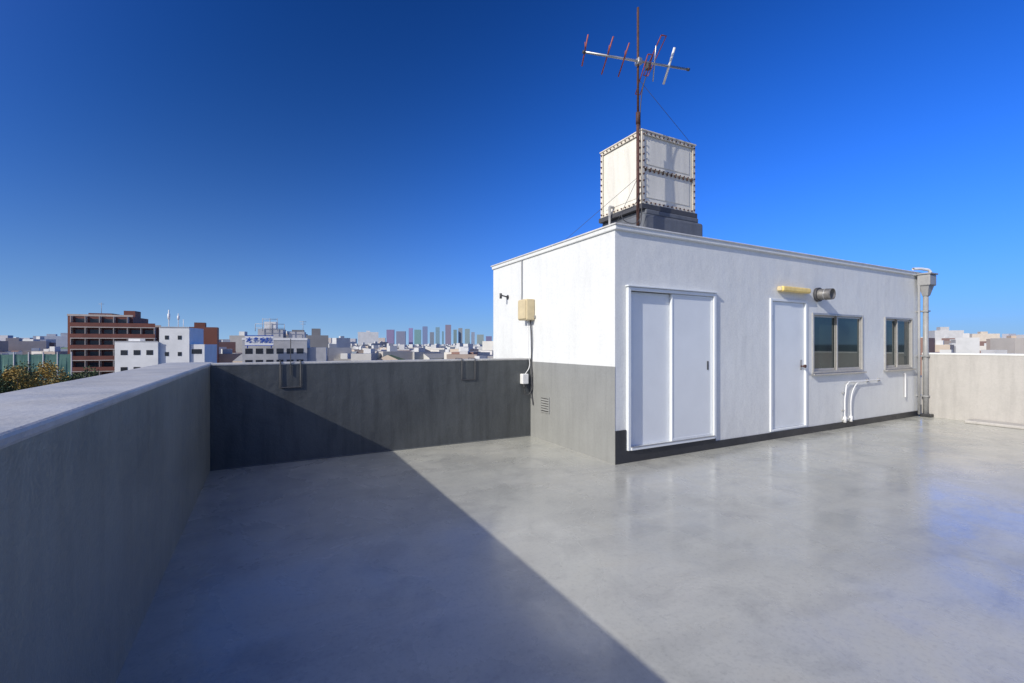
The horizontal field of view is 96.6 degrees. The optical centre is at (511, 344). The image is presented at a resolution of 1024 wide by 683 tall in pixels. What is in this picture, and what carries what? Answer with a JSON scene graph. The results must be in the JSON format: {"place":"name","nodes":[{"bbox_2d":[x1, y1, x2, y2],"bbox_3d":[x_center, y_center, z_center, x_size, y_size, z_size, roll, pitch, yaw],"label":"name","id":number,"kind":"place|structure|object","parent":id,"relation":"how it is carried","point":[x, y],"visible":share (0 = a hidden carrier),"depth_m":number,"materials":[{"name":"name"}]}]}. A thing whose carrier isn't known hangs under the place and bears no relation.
{"place":"outdoors","nodes":[
{"label":"outdoors","id":0,"kind":"place"},
{"bbox_2d":[70,322,154,370],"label":"balcony fronts","id":1,"kind":"object","parent":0,"point":[104,336],"visible":0.46,"depth_m":117.88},
{"bbox_2d":[68,311,158,376],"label":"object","id":2,"kind":"object","parent":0,"point":[136,318],"visible":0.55,"depth_m":119.16,"materials":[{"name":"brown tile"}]},
{"bbox_2d":[70,316,155,376],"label":"partitions","id":3,"kind":"object","parent":2,"relation":"attached to","point":[100,340],"visible":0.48,"depth_m":117.79,"materials":[{"name":"grey concrete"}]},
{"bbox_2d":[70,326,156,371],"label":"balcony slabs","id":4,"kind":"structure","parent":2,"relation":"attached to","point":[104,338],"depth_m":117.89,"materials":[{"name":"concrete"}]},
{"bbox_2d":[67,314,160,326],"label":"roof parapet","id":5,"kind":"structure","parent":2,"relation":"on","point":[104,316],"depth_m":119.00,"materials":[{"name":"grey concrete"}]},
{"bbox_2d":[76,318,153,376],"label":"window panes","id":6,"kind":"object","parent":2,"relation":"attached to","point":[81,331],"visible":0.36,"depth_m":118.60,"materials":[{"name":"glass"}]},
{"bbox_2d":[167,310,183,326],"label":"rooftop masts","id":7,"kind":"object","parent":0,"point":[168,317],"visible":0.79,"depth_m":85.77},
{"bbox_2d":[264,322,276,328],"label":"rooftop tank","id":8,"kind":"object","parent":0,"point":[270,325],"visible":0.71,"depth_m":130.92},
{"bbox_2d":[358,331,377,345],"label":"white apartment tower","id":9,"kind":"structure","parent":0,"point":[366,337],"depth_m":643.11,"materials":[{"name":"white concrete"}]},
{"bbox_2d":[0,0,1023,344],"label":"sky","id":10,"kind":"structure","parent":0,"point":[346,168],"materials":[{"name":"blue"}]},
{"bbox_2d":[116,416,1023,682],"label":"roof deck","id":11,"kind":"structure","parent":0,"point":[890,551],"depth_m":2.96,"materials":[{"name":"grey concrete"}]},
{"bbox_2d":[0,367,209,682],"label":"wall","id":12,"kind":"structure","parent":11,"relation":"on","point":[96,508],"depth_m":1.72,"materials":[{"name":"grey concrete"}]},
{"bbox_2d":[0,362,213,448],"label":"coping","id":13,"kind":"object","parent":12,"relation":"on","point":[25,414],"visible":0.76,"depth_m":1.91,"materials":[{"name":"grey concrete"}]},
{"bbox_2d":[210,360,530,469],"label":"wall","id":14,"kind":"structure","parent":11,"relation":"on","point":[258,415],"depth_m":5.99,"materials":[{"name":"grey concrete"}]},
{"bbox_2d":[279,338,300,387],"bbox_3d":[-2.780,0.232,5.714,0.239,0.609,0.256,0,0,-28],"label":"ladder hook bracket","id":15,"kind":"object","parent":14,"relation":"attached to","point":[290,370],"visible":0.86,"depth_m":5.60,"materials":[{"name":"grey metal"}]},
{"bbox_2d":[211,358,530,365],"bbox_3d":[-1.627,0.235,6.327,4.259,0.030,0.216,0,0,-28],"label":"coping","id":16,"kind":"object","parent":14,"relation":"attached to","point":[336,362],"visible":1,"depth_m":6.01,"materials":[{"name":"grey concrete"}]},
{"bbox_2d":[455,358,475,379],"bbox_3d":[-0.699,0.365,6.835,0.224,0.323,0.256,0,0,-28],"label":"ladder hook bracket","id":17,"kind":"object","parent":14,"relation":"attached to","point":[461,369],"visible":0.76,"depth_m":6.74,"materials":[{"name":"grey metal"}]},
{"bbox_2d":[520,374,532,394],"bbox_3d":[0.227,0.629,7.158,0.186,0.338,0.091,0,0,-28],"label":"outlet box","id":18,"kind":"object","parent":14,"relation":"attached to","point":[524,379],"visible":1,"depth_m":7.11,"materials":[{"name":"grey plastic"}]},
{"bbox_2d":[210,435,530,470],"bbox_3d":[-1.581,1.442,6.227,4.260,0.013,0.014,0,0,-28],"label":"base fillet","id":19,"kind":"object","parent":11,"relation":"on","point":[361,453],"visible":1,"depth_m":5.99,"materials":[{"name":"grey concrete"}]},
{"bbox_2d":[493,230,614,366],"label":"wall","id":20,"kind":"structure","parent":11,"relation":"on","point":[569,290],"depth_m":6.47,"materials":[{"name":"white paint"}]},
{"bbox_2d":[518,299,535,320],"bbox_3d":[0.222,-0.545,7.218,0.165,0.330,0.340,0,0,-28],"label":"electrical meter box","id":21,"kind":"object","parent":20,"relation":"attached to","point":[526,309],"visible":1,"depth_m":7.11,"materials":[{"name":"beige plastic"}]},
{"bbox_2d":[521,259,533,404],"bbox_3d":[0.202,-0.219,7.289,0.117,2.342,0.383,0,0,-28],"label":"wall conduit","id":22,"kind":"object","parent":20,"relation":"attached to","point":[528,340],"depth_m":7.18,"materials":[{"name":"grey plastic"}]},
{"bbox_2d":[531,361,614,464],"bbox_3d":[0.448,0.860,6.969,0.004,1.180,3.353,0,0,-28],"label":"grey dado","id":23,"kind":"object","parent":20,"relation":"attached to","point":[580,417],"visible":0.64,"depth_m":6.15,"materials":[{"name":"paint"}]},
{"bbox_2d":[540,396,549,413],"bbox_3d":[0.494,0.910,6.859,0.018,0.240,0.250,0,0,-28],"label":"wall vent louvre","id":24,"kind":"object","parent":23,"relation":"attached to","point":[544,404],"depth_m":6.85,"materials":[{"name":"grey paint"}]},
{"bbox_2d":[615,230,917,450],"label":"front wall","id":25,"kind":"structure","parent":11,"relation":"on","point":[744,284],"depth_m":6.82,"materials":[{"name":"white paint"}]},
{"bbox_2d":[625,285,717,450],"bbox_3d":[2.095,0.287,5.981,1.640,2.025,0.155,0,0,-28],"label":"double sliding door","id":26,"kind":"structure","parent":25,"relation":"attached to","point":[646,289],"depth_m":5.71,"materials":[{"name":"metal"}]},
{"bbox_2d":[631,291,668,445],"bbox_3d":[1.759,0.303,5.831,0.774,1.922,0.030,0,0,-28],"label":"door leaf","id":27,"kind":"object","parent":26,"relation":"attached to","point":[649,368],"visible":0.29,"depth_m":5.81,"materials":[{"name":"metal"}]},
{"bbox_2d":[631,292,712,440],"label":"leaf edges","id":28,"kind":"object","parent":26,"relation":"attached to","point":[695,436],"visible":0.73,"depth_m":6.17,"materials":[{"name":"metal"}]},
{"bbox_2d":[631,435,714,447],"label":"bottom rail track","id":29,"kind":"structure","parent":26,"relation":"on","point":[672,441],"depth_m":5.88,"materials":[{"name":"metal"}]},
{"bbox_2d":[669,294,711,440],"bbox_3d":[2.417,0.303,6.144,0.793,1.922,0.032,0,0,-28],"label":"door leaf","id":30,"kind":"object","parent":26,"relation":"attached to","point":[691,372],"visible":0.92,"depth_m":6.11,"materials":[{"name":"metal"}]},
{"bbox_2d":[492,224,916,275],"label":"roof slab","id":31,"kind":"structure","parent":25,"relation":"on","point":[658,234],"depth_m":6.58,"materials":[{"name":"white concrete"}]},
{"bbox_2d":[569,7,689,236],"bbox_3d":[1.624,-2.939,7.241,1.940,2.983,2.932,0,0,-10],"label":"tv antenna","id":32,"kind":"object","parent":31,"relation":"on","point":[638,61],"visible":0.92,"depth_m":5.98,"materials":[{"name":"metal"}]},
{"bbox_2d":[599,128,702,236],"bbox_3d":[2.068,-2.216,6.949,1.249,1.533,1.015,0,0,-28],"label":"water tank","id":33,"kind":"object","parent":31,"relation":"on","point":[667,173],"visible":0.79,"depth_m":6.60,"materials":[{"name":"plastic"}]},
{"bbox_2d":[491,222,920,272],"bbox_3d":[3.973,-1.446,8.863,8.080,0.020,3.440,0,0,-28],"label":"roof drip edge","id":34,"kind":"object","parent":31,"relation":"attached to","point":[697,237],"visible":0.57,"depth_m":6.57,"materials":[{"name":"grey metal"}]},
{"bbox_2d":[770,298,806,431],"bbox_3d":[4.339,0.312,7.183,0.968,2.035,0.165,0,0,-28],"label":"steel door","id":35,"kind":"structure","parent":25,"relation":"attached to","point":[804,366],"depth_m":7.12,"materials":[{"name":"metal"}]},
{"bbox_2d":[773,301,803,428],"bbox_3d":[4.333,0.318,7.194,0.872,1.959,0.040,0,0,-28],"label":"door leaf","id":36,"kind":"object","parent":35,"relation":"attached to","point":[788,356],"visible":0.8,"depth_m":7.18,"materials":[{"name":"metal"}]},
{"bbox_2d":[777,286,810,293],"bbox_3d":[4.441,-0.854,7.161,0.786,0.083,0.100,0,0,-28],"label":"wall light fixture","id":37,"kind":"object","parent":25,"relation":"attached to","point":[794,289],"depth_m":7.07,"materials":[{"name":"beige plastic"}]},
{"bbox_2d":[813,288,835,301],"bbox_3d":[5.103,-0.820,7.439,0.229,0.229,0.246,0,0,-28],"label":"exhaust vent pipe","id":38,"kind":"object","parent":25,"relation":"attached to","point":[820,294],"visible":1,"depth_m":7.41,"materials":[{"name":"metal"}]},
{"bbox_2d":[812,313,862,373],"bbox_3d":[5.604,-0.020,7.884,1.600,1.000,0.110,0,0,-28],"label":"sliding window","id":39,"kind":"structure","parent":25,"relation":"attached to","point":[861,343],"depth_m":7.87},
{"bbox_2d":[814,317,833,368],"bbox_3d":[5.264,-0.020,7.726,0.722,0.890,0.004,0,0,-28],"label":"glass","id":40,"kind":"object","parent":39,"relation":"attached to","point":[823,342],"visible":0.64,"depth_m":7.74,"materials":[{"name":"glass"}]},
{"bbox_2d":[814,315,835,370],"bbox_3d":[5.264,-0.020,7.727,0.778,0.930,0.025,0,0,-28],"label":"sash","id":41,"kind":"object","parent":39,"relation":"attached to","point":[824,369],"visible":0.43,"depth_m":7.89,"materials":[{"name":"silver metal"}]},
{"bbox_2d":[836,316,859,369],"bbox_3d":[5.938,-0.020,8.052,0.778,0.930,0.025,0,0,-28],"label":"sash","id":42,"kind":"object","parent":39,"relation":"attached to","point":[845,368],"visible":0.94,"depth_m":7.93,"materials":[{"name":"silver metal"}]},
{"bbox_2d":[838,318,858,367],"bbox_3d":[5.939,-0.020,8.052,0.722,0.890,0.004,0,0,-28],"label":"glass","id":43,"kind":"object","parent":39,"relation":"attached to","point":[848,342],"visible":1,"depth_m":8.05,"materials":[{"name":"glass"}]},
{"bbox_2d":[811,371,866,375],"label":"sill","id":44,"kind":"structure","parent":25,"relation":"attached to","point":[838,373],"depth_m":7.78,"materials":[{"name":"metal"}]},
{"bbox_2d":[841,372,905,422],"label":"water pipes","id":45,"kind":"object","parent":25,"relation":"attached to","point":[845,418],"visible":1,"depth_m":7.96,"materials":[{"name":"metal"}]},
{"bbox_2d":[884,317,912,369],"bbox_3d":[7.510,-0.020,8.911,1.126,1.000,0.110,0,0,-28],"label":"sliding window","id":46,"kind":"structure","parent":25,"relation":"attached to","point":[911,343],"depth_m":8.92,"materials":[{"name":"silver metal"}]},
{"bbox_2d":[886,321,894,364],"bbox_3d":[7.275,-0.020,8.809,0.485,0.890,0.004,0,0,-28],"label":"glass","id":47,"kind":"object","parent":46,"relation":"attached to","point":[890,342],"visible":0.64,"depth_m":8.84,"materials":[{"name":"clear glass"}]},
{"bbox_2d":[886,319,895,367],"bbox_3d":[7.275,-0.020,8.809,0.541,0.930,0.025,0,0,-28],"label":"sash","id":48,"kind":"object","parent":46,"relation":"attached to","point":[895,343],"visible":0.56,"depth_m":8.92,"materials":[{"name":"silver metal"}]},
{"bbox_2d":[896,319,909,366],"bbox_3d":[7.740,-0.020,9.022,0.541,0.930,0.025,0,0,-28],"label":"sash","id":49,"kind":"object","parent":46,"relation":"attached to","point":[897,320],"visible":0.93,"depth_m":8.89,"materials":[{"name":"silver metal"}]},
{"bbox_2d":[898,321,908,364],"bbox_3d":[7.740,-0.020,9.022,0.485,0.890,0.004,0,0,-28],"label":"glass","id":50,"kind":"object","parent":46,"relation":"attached to","point":[903,342],"visible":1,"depth_m":9.02,"materials":[{"name":"clear glass"}]},
{"bbox_2d":[884,368,915,371],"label":"sill","id":51,"kind":"structure","parent":25,"relation":"attached to","point":[900,369],"depth_m":8.78,"materials":[{"name":"metal"}]},
{"bbox_2d":[912,267,937,417],"bbox_3d":[8.266,-0.046,9.128,0.428,2.993,0.277,0,0,-28],"label":"rain downpipe","id":52,"kind":"object","parent":25,"relation":"attached to","point":[926,283],"visible":1,"depth_m":9.12,"materials":[{"name":"metal"}]},
{"bbox_2d":[615,411,918,464],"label":"dark plinth","id":53,"kind":"structure","parent":11,"relation":"on","point":[622,455],"depth_m":6.33,"materials":[{"name":"paint"}]},
{"bbox_2d":[922,355,1023,423],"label":"wall","id":54,"kind":"structure","parent":11,"relation":"on","point":[967,387],"depth_m":8.53,"materials":[{"name":"beige concrete"}]},
{"bbox_2d":[922,353,1023,355],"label":"coping","id":55,"kind":"object","parent":54,"relation":"on","point":[995,354],"visible":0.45,"depth_m":8.47,"materials":[{"name":"white paint"}]},
{"bbox_2d":[964,419,1023,429],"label":"floor kerb","id":56,"kind":"structure","parent":11,"relation":"on","point":[996,423],"depth_m":8.11,"materials":[{"name":"grey concrete"}]},
{"bbox_2d":[986,336,1015,349],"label":"beige house","id":57,"kind":"structure","parent":0,"point":[987,344],"depth_m":184.91,"materials":[{"name":"beige concrete"}]},
{"label":"ground","id":58,"kind":"structure","parent":0,"visible":0},
{"bbox_2d":[0,380,11,392],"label":"green tree","id":59,"kind":"object","parent":58,"relation":"on","point":[4,387],"visible":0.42,"depth_m":61.17,"materials":[{"name":"green plant"}]},
{"bbox_2d":[0,364,35,393],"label":"green tree","id":60,"kind":"object","parent":58,"relation":"on","point":[10,388],"visible":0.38,"depth_m":62.02,"materials":[{"name":"green plant"}]},
{"bbox_2d":[0,366,43,389],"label":"autumn tree","id":61,"kind":"object","parent":58,"relation":"on","point":[13,371],"visible":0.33,"depth_m":61.40,"materials":[{"name":"brown plant"}]},
{"bbox_2d":[6,338,50,350],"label":"grey apartment building","id":62,"kind":"structure","parent":58,"relation":"on","point":[16,344],"depth_m":297.23,"materials":[{"name":"grey concrete"}]},
{"bbox_2d":[12,360,46,385],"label":"green tree","id":63,"kind":"object","parent":58,"relation":"on","point":[30,367],"visible":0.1,"depth_m":71.09,"materials":[{"name":"green plant"}]},
{"bbox_2d":[0,352,71,391],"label":"green net fence","id":64,"kind":"object","parent":58,"relation":"on","point":[61,361],"visible":0.35,"depth_m":97.73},
{"bbox_2d":[19,360,68,386],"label":"autumn tree","id":65,"kind":"object","parent":58,"relation":"on","point":[50,375],"visible":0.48,"depth_m":65.78,"materials":[{"name":"brown plant"}]},
{"bbox_2d":[33,333,67,346],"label":"white office building","id":66,"kind":"structure","parent":58,"relation":"on","point":[62,340],"depth_m":416.05,"materials":[{"name":"white concrete"}]},
{"bbox_2d":[59,366,98,382],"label":"green tree","id":67,"kind":"object","parent":58,"relation":"on","point":[77,376],"visible":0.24,"depth_m":70.19,"materials":[{"name":"green plant"}]},
{"bbox_2d":[115,327,216,371],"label":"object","id":68,"kind":"object","parent":58,"relation":"on","point":[192,338],"visible":0.43,"depth_m":82.99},
{"bbox_2d":[114,327,188,341],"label":"roof rails","id":69,"kind":"object","parent":68,"relation":"on","point":[148,341],"visible":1,"depth_m":81.47,"materials":[{"name":"grey metal"}]},
{"bbox_2d":[121,335,201,370],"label":"windows","id":70,"kind":"structure","parent":68,"relation":"attached to","point":[150,352],"depth_m":81.76,"materials":[{"name":"black glass"}]},
{"bbox_2d":[189,322,218,362],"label":"red brick apartment building","id":71,"kind":"structure","parent":58,"relation":"on","point":[211,335],"depth_m":149.22,"materials":[{"name":"red brick"}]},
{"bbox_2d":[242,329,326,361],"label":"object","id":72,"kind":"object","parent":58,"relation":"on","point":[314,353],"visible":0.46,"depth_m":131.16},
{"bbox_2d":[245,335,273,347],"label":"hospital sign","id":73,"kind":"object","parent":72,"relation":"attached to","point":[259,340],"visible":1,"depth_m":125.02,"materials":[{"name":"white plastic"}]},
{"bbox_2d":[255,318,284,330],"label":"rooftop steel frame","id":74,"kind":"object","parent":72,"relation":"on","point":[262,325],"visible":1,"depth_m":129.94,"materials":[{"name":"grey metal"}]},
{"bbox_2d":[245,348,302,361],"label":"windows","id":75,"kind":"structure","parent":72,"relation":"attached to","point":[268,350],"depth_m":129.18,"materials":[{"name":"black glass"}]},
{"bbox_2d":[242,338,306,339],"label":"parapet band","id":76,"kind":"object","parent":72,"relation":"attached to","point":[286,338],"visible":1,"depth_m":130.61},
{"bbox_2d":[286,329,327,355],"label":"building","id":77,"kind":"structure","parent":58,"relation":"on","point":[317,338],"depth_m":168.22,"materials":[{"name":"grey concrete"}]},
{"bbox_2d":[0,325,1015,344],"bbox_3d":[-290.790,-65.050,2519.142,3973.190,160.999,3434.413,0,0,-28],"label":"distant skyscrapers","id":78,"kind":"structure","parent":58,"relation":"on","point":[400,337],"depth_m":3633.65,"materials":[{"name":"grey concrete"}]},
{"bbox_2d":[0,331,1023,404],"bbox_3d":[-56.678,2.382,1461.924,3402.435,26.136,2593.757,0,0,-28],"label":"city rooftops","id":79,"kind":"object","parent":58,"relation":"on","point":[341,348],"visible":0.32,"depth_m":194.47,"materials":[{"name":"white concrete"}]},
{"bbox_2d":[929,327,963,342],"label":"grey office building","id":80,"kind":"structure","parent":58,"relation":"on","point":[939,333],"depth_m":515.58,"materials":[{"name":"grey concrete"}]},
{"bbox_2d":[970,332,999,340],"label":"cream apartment building","id":81,"kind":"structure","parent":58,"relation":"on","point":[983,336],"depth_m":416.02,"materials":[{"name":"beige concrete"}]}
]}

